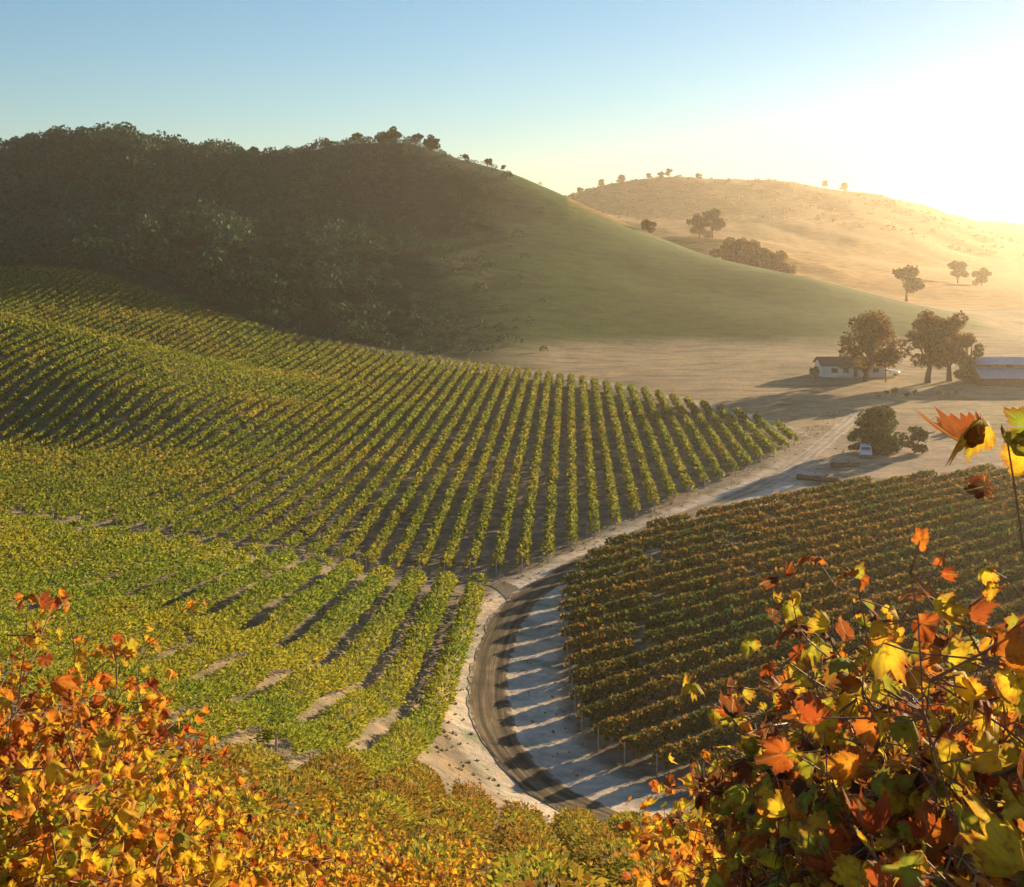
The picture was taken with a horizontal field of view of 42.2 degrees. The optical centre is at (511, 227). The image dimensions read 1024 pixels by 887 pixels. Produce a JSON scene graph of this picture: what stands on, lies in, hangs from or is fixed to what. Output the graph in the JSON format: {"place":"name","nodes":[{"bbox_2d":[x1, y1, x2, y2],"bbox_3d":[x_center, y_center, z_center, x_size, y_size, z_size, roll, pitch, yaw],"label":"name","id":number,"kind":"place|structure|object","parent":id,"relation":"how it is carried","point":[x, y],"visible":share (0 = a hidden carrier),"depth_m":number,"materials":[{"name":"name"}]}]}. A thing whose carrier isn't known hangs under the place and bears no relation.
{"place":"outdoors","nodes":[
{"label":"outdoors","id":0,"kind":"place"},
{"bbox_2d":[0,136,1023,873],"bbox_3d":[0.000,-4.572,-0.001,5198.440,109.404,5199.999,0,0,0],"label":"ground","id":1,"kind":"structure","parent":0,"point":[670,304],"depth_m":341.98,"materials":[{"name":"green plant"}]},
{"bbox_2d":[0,519,93,544],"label":"vine row","id":2,"kind":"object","parent":1,"relation":"on","point":[26,532],"visible":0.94,"depth_m":108.26,"materials":[{"name":"green plant"}]},
{"bbox_2d":[0,524,131,561],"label":"vine row","id":3,"kind":"object","parent":1,"relation":"on","point":[68,539],"visible":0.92,"depth_m":104.84,"materials":[{"name":"green plant"}]},
{"bbox_2d":[0,529,166,577],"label":"vine row","id":4,"kind":"object","parent":1,"relation":"on","point":[75,552],"visible":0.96,"depth_m":101.63,"materials":[{"name":"green plant"}]},
{"bbox_2d":[0,587,202,815],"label":"grapevine","id":5,"kind":"object","parent":1,"relation":"on","point":[25,736],"visible":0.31,"depth_m":5.55,"materials":[{"name":"orange plant"}]},
{"bbox_2d":[0,533,202,598],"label":"vine row","id":6,"kind":"object","parent":1,"relation":"on","point":[166,546],"visible":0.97,"depth_m":97.57,"materials":[{"name":"green plant"}]},
{"bbox_2d":[0,708,229,886],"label":"grapevine","id":7,"kind":"object","parent":1,"relation":"on","point":[41,846],"visible":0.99,"depth_m":3.86,"materials":[{"name":"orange plant"}]},
{"bbox_2d":[0,537,235,612],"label":"vine row","id":8,"kind":"object","parent":1,"relation":"on","point":[198,553],"visible":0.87,"depth_m":97.32,"materials":[{"name":"green plant"}]},
{"bbox_2d":[0,316,235,383],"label":"vine row","id":9,"kind":"object","parent":1,"relation":"on","point":[38,354],"visible":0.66,"depth_m":247.99,"materials":[{"name":"green plant"}]},
{"bbox_2d":[0,318,243,398],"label":"vine row","id":10,"kind":"object","parent":1,"relation":"on","point":[92,338],"visible":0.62,"depth_m":246.68,"materials":[{"name":"green plant"}]},
{"bbox_2d":[0,320,250,413],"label":"vine row","id":11,"kind":"object","parent":1,"relation":"on","point":[81,352],"visible":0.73,"depth_m":240.04,"materials":[{"name":"green plant"}]},
{"bbox_2d":[0,599,253,867],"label":"grapevine","id":12,"kind":"object","parent":1,"relation":"on","point":[161,733],"visible":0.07,"depth_m":7.03,"materials":[{"name":"orange plant"}]},
{"bbox_2d":[0,322,259,426],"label":"vine row","id":13,"kind":"object","parent":1,"relation":"on","point":[76,364],"visible":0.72,"depth_m":235.96,"materials":[{"name":"green plant"}]},
{"bbox_2d":[0,542,265,628],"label":"vine row","id":14,"kind":"object","parent":1,"relation":"on","point":[140,599],"visible":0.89,"depth_m":91.31,"materials":[{"name":"green plant"}]},
{"bbox_2d":[0,325,266,437],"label":"vine row","id":15,"kind":"object","parent":1,"relation":"on","point":[89,367],"visible":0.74,"depth_m":232.28,"materials":[{"name":"green plant"}]},
{"bbox_2d":[0,327,273,446],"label":"vine row","id":16,"kind":"object","parent":1,"relation":"on","point":[81,385],"visible":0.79,"depth_m":228.71,"materials":[{"name":"green plant"}]},
{"bbox_2d":[0,330,281,451],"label":"vine row","id":17,"kind":"object","parent":1,"relation":"on","point":[145,359],"visible":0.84,"depth_m":226.79,"materials":[{"name":"green plant"}]},
{"bbox_2d":[0,331,289,454],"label":"vine row","id":18,"kind":"object","parent":1,"relation":"on","point":[136,373],"visible":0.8,"depth_m":225.80,"materials":[{"name":"green plant"}]},
{"bbox_2d":[0,333,297,460],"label":"vine row","id":19,"kind":"object","parent":1,"relation":"on","point":[127,391],"visible":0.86,"depth_m":222.41,"materials":[{"name":"green plant"}]},
{"bbox_2d":[0,546,298,651],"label":"vine row","id":20,"kind":"object","parent":1,"relation":"on","point":[150,617],"visible":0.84,"depth_m":86.40,"materials":[{"name":"green plant"}]},
{"bbox_2d":[0,334,306,462],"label":"vine row","id":21,"kind":"object","parent":1,"relation":"on","point":[160,382],"visible":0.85,"depth_m":221.88,"materials":[{"name":"green plant"}]},
{"bbox_2d":[0,336,315,468],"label":"vine row","id":22,"kind":"object","parent":1,"relation":"on","point":[170,387],"visible":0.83,"depth_m":217.72,"materials":[{"name":"green plant"}]},
{"bbox_2d":[0,338,322,474],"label":"vine row","id":23,"kind":"object","parent":1,"relation":"on","point":[194,387],"visible":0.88,"depth_m":215.16,"materials":[{"name":"green plant"}]},
{"bbox_2d":[0,552,332,675],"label":"vine row","id":24,"kind":"object","parent":1,"relation":"on","point":[190,625],"visible":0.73,"depth_m":84.66,"materials":[{"name":"green plant"}]},
{"bbox_2d":[0,338,332,480],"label":"vine row","id":25,"kind":"object","parent":1,"relation":"on","point":[212,389],"visible":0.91,"depth_m":210.66,"materials":[{"name":"green plant"}]},
{"bbox_2d":[0,341,340,487],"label":"vine row","id":26,"kind":"object","parent":1,"relation":"on","point":[210,400],"visible":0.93,"depth_m":204.18,"materials":[{"name":"green plant"}]},
{"bbox_2d":[0,342,349,492],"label":"vine row","id":27,"kind":"object","parent":1,"relation":"on","point":[184,435],"visible":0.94,"depth_m":199.32,"materials":[{"name":"green plant"}]},
{"bbox_2d":[0,344,358,498],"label":"vine row","id":28,"kind":"object","parent":1,"relation":"on","point":[221,420],"visible":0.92,"depth_m":195.91,"materials":[{"name":"green plant"}]},
{"bbox_2d":[0,558,364,712],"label":"vine row","id":29,"kind":"object","parent":1,"relation":"on","point":[239,639],"visible":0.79,"depth_m":78.56,"materials":[{"name":"green plant"}]},
{"bbox_2d":[18,739,347,886],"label":"grapevine","id":30,"kind":"object","parent":1,"relation":"on","point":[159,832],"visible":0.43,"depth_m":5.45,"materials":[{"name":"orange plant"}]},
{"bbox_2d":[0,346,367,508],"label":"vine row","id":31,"kind":"object","parent":1,"relation":"on","point":[252,412],"visible":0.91,"depth_m":182.38,"materials":[{"name":"green plant"}]},
{"bbox_2d":[15,347,377,513],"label":"vine row","id":32,"kind":"object","parent":1,"relation":"on","point":[105,492],"visible":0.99,"depth_m":176.67,"materials":[{"name":"green plant"}]},
{"bbox_2d":[106,655,295,873],"bbox_3d":[-2.204,3.900,8.476,1.324,3.038,3.230,0,0,0],"label":"grapevine","id":33,"kind":"object","parent":1,"relation":"on","point":[258,798],"visible":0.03,"depth_m":8.71,"materials":[{"name":"orange plant"}]},
{"bbox_2d":[129,735,292,787],"bbox_3d":[-9.831,14.687,35.268,3.172,13.460,33.248,0,0,0],"label":"vine row","id":34,"kind":"object","parent":1,"relation":"on","point":[239,755],"visible":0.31,"depth_m":45.40,"materials":[{"name":"yellow plant"}]},
{"bbox_2d":[45,350,385,519],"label":"vine row","id":35,"kind":"object","parent":1,"relation":"on","point":[128,496],"visible":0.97,"depth_m":176.97,"materials":[{"name":"green plant"}]},
{"bbox_2d":[64,564,395,728],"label":"vine row","id":36,"kind":"object","parent":1,"relation":"on","point":[215,684],"visible":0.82,"depth_m":78.00,"materials":[{"name":"green plant"}]},
{"bbox_2d":[79,350,395,528],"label":"vine row","id":37,"kind":"object","parent":1,"relation":"on","point":[180,487],"visible":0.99,"depth_m":176.66,"materials":[{"name":"green plant"}]},
{"bbox_2d":[110,352,404,525],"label":"vine row","id":38,"kind":"object","parent":1,"relation":"on","point":[143,514],"visible":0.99,"depth_m":177.24,"materials":[{"name":"green plant"}]},
{"bbox_2d":[202,813,340,886],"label":"grapevine","id":39,"kind":"object","parent":1,"relation":"on","point":[288,879],"visible":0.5,"depth_m":6.74,"materials":[{"name":"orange plant"}]},
{"bbox_2d":[0,121,547,354],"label":"woodland","id":40,"kind":"object","parent":1,"relation":"on","point":[76,224],"visible":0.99,"depth_m":482.93,"materials":[{"name":"green plant"}]},
{"bbox_2d":[141,353,413,530],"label":"vine row","id":41,"kind":"object","parent":1,"relation":"on","point":[227,490],"visible":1,"depth_m":177.93,"materials":[{"name":"green plant"}]},
{"bbox_2d":[176,742,381,822],"bbox_3d":[-7.052,16.439,39.327,3.215,16.731,41.368,0,0,0],"label":"vine row","id":42,"kind":"object","parent":1,"relation":"on","point":[301,784],"visible":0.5,"depth_m":44.67,"materials":[{"name":"yellow plant"}]},
{"bbox_2d":[168,354,422,537],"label":"vine row","id":43,"kind":"object","parent":1,"relation":"on","point":[244,496],"visible":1,"depth_m":178.49,"materials":[{"name":"green plant"}]},
{"bbox_2d":[167,568,427,747],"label":"vine row","id":44,"kind":"object","parent":1,"relation":"on","point":[248,711],"visible":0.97,"depth_m":75.74,"materials":[{"name":"green plant"}]},
{"bbox_2d":[196,355,432,542],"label":"vine row","id":45,"kind":"object","parent":1,"relation":"on","point":[251,508],"visible":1,"depth_m":177.93,"materials":[{"name":"green plant"}]},
{"bbox_2d":[199,757,448,866],"bbox_3d":[-4.632,18.959,44.903,3.260,22.079,52.519,0,0,0],"label":"vine row","id":46,"kind":"object","parent":1,"relation":"on","point":[374,802],"visible":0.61,"depth_m":45.15,"materials":[{"name":"yellow plant"}]},
{"bbox_2d":[223,356,441,547],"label":"vine row","id":47,"kind":"object","parent":1,"relation":"on","point":[322,471],"visible":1,"depth_m":177.60,"materials":[{"name":"green plant"}]},
{"bbox_2d":[288,795,385,886],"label":"grapevine","id":48,"kind":"object","parent":1,"relation":"on","point":[344,828],"visible":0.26,"depth_m":12.81,"materials":[{"name":"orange plant"}]},
{"bbox_2d":[251,357,450,545],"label":"vine row","id":49,"kind":"object","parent":1,"relation":"on","point":[266,537],"visible":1,"depth_m":177.99,"materials":[{"name":"green plant"}]},
{"bbox_2d":[252,571,459,768],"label":"vine row","id":50,"kind":"object","parent":1,"relation":"on","point":[304,733],"visible":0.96,"depth_m":79.62,"materials":[{"name":"green plant"}]},
{"bbox_2d":[317,849,400,886],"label":"grapevine","id":51,"kind":"object","parent":1,"relation":"on","point":[353,879],"visible":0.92,"depth_m":9.91,"materials":[{"name":"orange plant"}]},
{"bbox_2d":[277,359,460,548],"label":"vine row","id":52,"kind":"object","parent":1,"relation":"on","point":[328,509],"visible":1,"depth_m":177.39,"materials":[{"name":"green plant"}]},
{"bbox_2d":[305,359,470,555],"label":"vine row","id":53,"kind":"object","parent":1,"relation":"on","point":[401,450],"visible":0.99,"depth_m":176.02,"materials":[{"name":"green plant"}]},
{"bbox_2d":[325,821,453,886],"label":"grapevine","id":54,"kind":"object","parent":1,"relation":"on","point":[404,872],"visible":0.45,"depth_m":14.64,"materials":[{"name":"orange plant"}]},
{"bbox_2d":[331,360,481,562],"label":"vine row","id":55,"kind":"object","parent":1,"relation":"on","point":[349,546],"visible":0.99,"depth_m":176.60,"materials":[{"name":"green plant"}]},
{"bbox_2d":[342,572,489,776],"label":"vine row","id":56,"kind":"object","parent":1,"relation":"on","point":[381,753],"visible":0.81,"depth_m":90.37,"materials":[{"name":"green plant"}]},
{"bbox_2d":[333,777,499,886],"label":"vine row","id":57,"kind":"object","parent":1,"relation":"on","point":[471,814],"visible":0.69,"depth_m":46.13,"materials":[{"name":"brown plant"}]},
{"bbox_2d":[360,362,490,569],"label":"vine row","id":58,"kind":"object","parent":1,"relation":"on","point":[435,451],"visible":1,"depth_m":178.23,"materials":[{"name":"green plant"}]},
{"bbox_2d":[386,363,500,566],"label":"vine row","id":59,"kind":"object","parent":1,"relation":"on","point":[398,555],"visible":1,"depth_m":176.00,"materials":[{"name":"green plant"}]},
{"bbox_2d":[395,834,492,886],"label":"grapevine","id":60,"kind":"object","parent":1,"relation":"on","point":[436,877],"visible":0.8,"depth_m":17.26,"materials":[{"name":"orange plant"}]},
{"bbox_2d":[413,365,510,568],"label":"vine row","id":61,"kind":"object","parent":1,"relation":"on","point":[429,544],"visible":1,"depth_m":176.46,"materials":[{"name":"green plant"}]},
{"bbox_2d":[439,366,521,575],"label":"vine row","id":62,"kind":"object","parent":1,"relation":"on","point":[456,534],"visible":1,"depth_m":175.70,"materials":[{"name":"green plant"}]},
{"bbox_2d":[464,368,531,573],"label":"vine row","id":63,"kind":"object","parent":1,"relation":"on","point":[492,489],"visible":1,"depth_m":177.83,"materials":[{"name":"green plant"}]},
{"bbox_2d":[489,368,542,575],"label":"vine row","id":64,"kind":"object","parent":1,"relation":"on","point":[512,495],"visible":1,"depth_m":177.25,"materials":[{"name":"green plant"}]},
{"bbox_2d":[514,370,552,572],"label":"vine row","id":65,"kind":"object","parent":1,"relation":"on","point":[534,480],"visible":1,"depth_m":177.85,"materials":[{"name":"green plant"}]},
{"bbox_2d":[478,797,618,886],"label":"vine row","id":66,"kind":"object","parent":1,"relation":"on","point":[527,851],"visible":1,"depth_m":32.16,"materials":[{"name":"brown plant"}]},
{"bbox_2d":[540,373,563,562],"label":"vine row","id":67,"kind":"object","parent":1,"relation":"on","point":[553,473],"visible":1,"depth_m":182.12,"materials":[{"name":"green plant"}]},
{"bbox_2d":[565,373,578,550],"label":"vine row","id":68,"kind":"object","parent":1,"relation":"on","point":[571,492],"visible":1,"depth_m":187.09,"materials":[{"name":"green plant"}]},
{"bbox_2d":[578,375,600,537],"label":"vine row","id":69,"kind":"object","parent":1,"relation":"on","point":[591,487],"visible":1,"depth_m":191.94,"materials":[{"name":"green plant"}]},
{"bbox_2d":[590,377,622,527],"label":"vine row","id":70,"kind":"object","parent":1,"relation":"on","point":[612,498],"visible":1,"depth_m":195.09,"materials":[{"name":"green plant"}]},
{"bbox_2d":[602,379,640,518],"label":"vine row","id":71,"kind":"object","parent":1,"relation":"on","point":[631,495],"visible":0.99,"depth_m":200.34,"materials":[{"name":"green plant"}]},
{"bbox_2d":[544,805,701,886],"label":"vine row","id":72,"kind":"object","parent":1,"relation":"on","point":[588,837],"visible":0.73,"depth_m":42.80,"materials":[{"name":"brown plant"}]},
{"bbox_2d":[614,382,661,510],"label":"vine row","id":73,"kind":"object","parent":1,"relation":"on","point":[646,478],"visible":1,"depth_m":201.67,"materials":[{"name":"green plant"}]},
{"bbox_2d":[626,384,678,503],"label":"vine row","id":74,"kind":"object","parent":1,"relation":"on","point":[668,484],"visible":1,"depth_m":205.92,"materials":[{"name":"green plant"}]},
{"bbox_2d":[640,386,694,494],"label":"vine row","id":75,"kind":"object","parent":1,"relation":"on","point":[664,433],"visible":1,"depth_m":208.72,"materials":[{"name":"green plant"}]},
{"bbox_2d":[616,750,726,886],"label":"grapevine","id":76,"kind":"object","parent":1,"relation":"on","point":[638,838],"visible":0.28,"depth_m":6.47,"materials":[{"name":"orange plant"}]},
{"bbox_2d":[649,693,745,886],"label":"grapevine","id":77,"kind":"object","parent":1,"relation":"on","point":[692,833],"visible":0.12,"depth_m":4.87,"materials":[{"name":"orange plant"}]},
{"bbox_2d":[648,560,865,886],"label":"grapevine","id":78,"kind":"object","parent":1,"relation":"on","point":[699,808],"visible":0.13,"depth_m":4.17,"materials":[{"name":"orange plant"}]},
{"bbox_2d":[645,476,873,528],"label":"vine row","id":79,"kind":"object","parent":1,"relation":"on","point":[719,509],"visible":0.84,"depth_m":162.47,"materials":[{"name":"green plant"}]},
{"bbox_2d":[604,469,937,545],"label":"vine row","id":80,"kind":"object","parent":1,"relation":"on","point":[728,515],"visible":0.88,"depth_m":158.36,"materials":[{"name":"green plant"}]},
{"bbox_2d":[557,487,1023,620],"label":"vine row","id":81,"kind":"object","parent":1,"relation":"on","point":[815,542],"visible":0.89,"depth_m":136.59,"materials":[{"name":"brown plant"}]},
{"bbox_2d":[557,495,1023,626],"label":"vine row","id":82,"kind":"object","parent":1,"relation":"on","point":[708,582],"visible":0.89,"depth_m":132.61,"materials":[{"name":"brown plant"}]},
{"bbox_2d":[558,473,1023,587],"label":"vine row","id":83,"kind":"object","parent":1,"relation":"on","point":[686,553],"visible":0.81,"depth_m":145.12,"materials":[{"name":"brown plant"}]},
{"bbox_2d":[585,463,996,559],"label":"vine row","id":84,"kind":"object","parent":1,"relation":"on","point":[726,524],"visible":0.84,"depth_m":154.37,"materials":[{"name":"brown plant"}]},
{"bbox_2d":[559,504,1023,642],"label":"vine row","id":85,"kind":"object","parent":1,"relation":"on","point":[636,613],"visible":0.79,"depth_m":125.68,"materials":[{"name":"green plant"}]},
{"bbox_2d":[559,479,1023,607],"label":"vine row","id":86,"kind":"object","parent":1,"relation":"on","point":[737,551],"visible":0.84,"depth_m":140.34,"materials":[{"name":"green plant"}]},
{"bbox_2d":[574,466,1009,571],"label":"vine row","id":87,"kind":"object","parent":1,"relation":"on","point":[601,560],"visible":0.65,"depth_m":151.98,"materials":[{"name":"green plant"}]},
{"bbox_2d":[561,514,1023,662],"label":"vine row","id":88,"kind":"object","parent":1,"relation":"on","point":[793,582],"visible":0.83,"depth_m":122.59,"materials":[{"name":"green plant"}]},
{"bbox_2d":[563,526,1023,673],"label":"vine row","id":89,"kind":"object","parent":1,"relation":"on","point":[808,591],"visible":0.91,"depth_m":117.62,"materials":[{"name":"green plant"}]},
{"bbox_2d":[564,174,1023,256],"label":"hillside scrub","id":90,"kind":"object","parent":1,"relation":"on","point":[768,216],"visible":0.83,"depth_m":1392.14,"materials":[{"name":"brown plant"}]},
{"bbox_2d":[566,535,1023,693],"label":"vine row","id":91,"kind":"object","parent":1,"relation":"on","point":[822,603],"visible":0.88,"depth_m":112.98,"materials":[{"name":"green plant"}]},
{"bbox_2d":[569,550,1023,714],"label":"vine row","id":92,"kind":"object","parent":1,"relation":"on","point":[695,657],"visible":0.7,"depth_m":106.07,"materials":[{"name":"green plant"}]},
{"bbox_2d":[576,564,1023,733],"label":"vine row","id":93,"kind":"object","parent":1,"relation":"on","point":[652,688],"visible":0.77,"depth_m":101.80,"materials":[{"name":"green plant"}]},
{"bbox_2d":[593,577,1023,751],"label":"vine row","id":94,"kind":"object","parent":1,"relation":"on","point":[711,689],"visible":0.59,"depth_m":95.92,"materials":[{"name":"green plant"}]},
{"bbox_2d":[617,596,1023,765],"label":"vine row","id":95,"kind":"object","parent":1,"relation":"on","point":[666,728],"visible":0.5,"depth_m":91.06,"materials":[{"name":"green plant"}]},
{"bbox_2d":[649,614,1018,777],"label":"vine row","id":96,"kind":"object","parent":1,"relation":"on","point":[681,748],"visible":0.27,"depth_m":87.13,"materials":[{"name":"green plant"}]},
{"bbox_2d":[813,355,884,377],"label":"farmhouse","id":97,"kind":"object","parent":1,"relation":"on","point":[833,367],"visible":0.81,"depth_m":308.00,"materials":[{"name":"white paint"}]},
{"bbox_2d":[689,561,1023,886],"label":"grapevine","id":98,"kind":"object","parent":1,"relation":"on","point":[806,772],"visible":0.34,"depth_m":3.38,"materials":[{"name":"green plant"}]},
{"bbox_2d":[837,310,916,381],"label":"oak tree","id":99,"kind":"object","parent":1,"relation":"on","point":[876,326],"visible":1,"depth_m":299.00,"materials":[{"name":"green plant"}]},
{"bbox_2d":[739,406,1023,886],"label":"grapevine","id":100,"kind":"object","parent":1,"relation":"on","point":[987,842],"visible":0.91,"depth_m":2.61,"materials":[{"name":"yellow plant"}]},
{"bbox_2d":[854,404,911,455],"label":"evergreen bush","id":101,"kind":"object","parent":1,"relation":"on","point":[879,423],"visible":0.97,"depth_m":203.85,"materials":[{"name":"green plant"}]},
{"bbox_2d":[905,308,957,382],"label":"oak tree","id":102,"kind":"object","parent":1,"relation":"on","point":[929,339],"visible":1,"depth_m":297.09,"materials":[{"name":"green plant"}]},
{"bbox_2d":[969,357,1023,385],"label":"barn","id":103,"kind":"structure","parent":1,"relation":"on","point":[998,371],"depth_m":294.90,"materials":[{"name":"metal"}]},
{"bbox_2d":[0,0,1023,223],"label":"sky","id":104,"kind":"structure","parent":0,"point":[915,101],"materials":[{"name":"blue"}]},
{"bbox_2d":[467,413,862,838],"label":"dirt road","id":105,"kind":"structure","parent":0,"point":[489,704],"depth_m":103.04,"materials":[{"name":"beige soil"}]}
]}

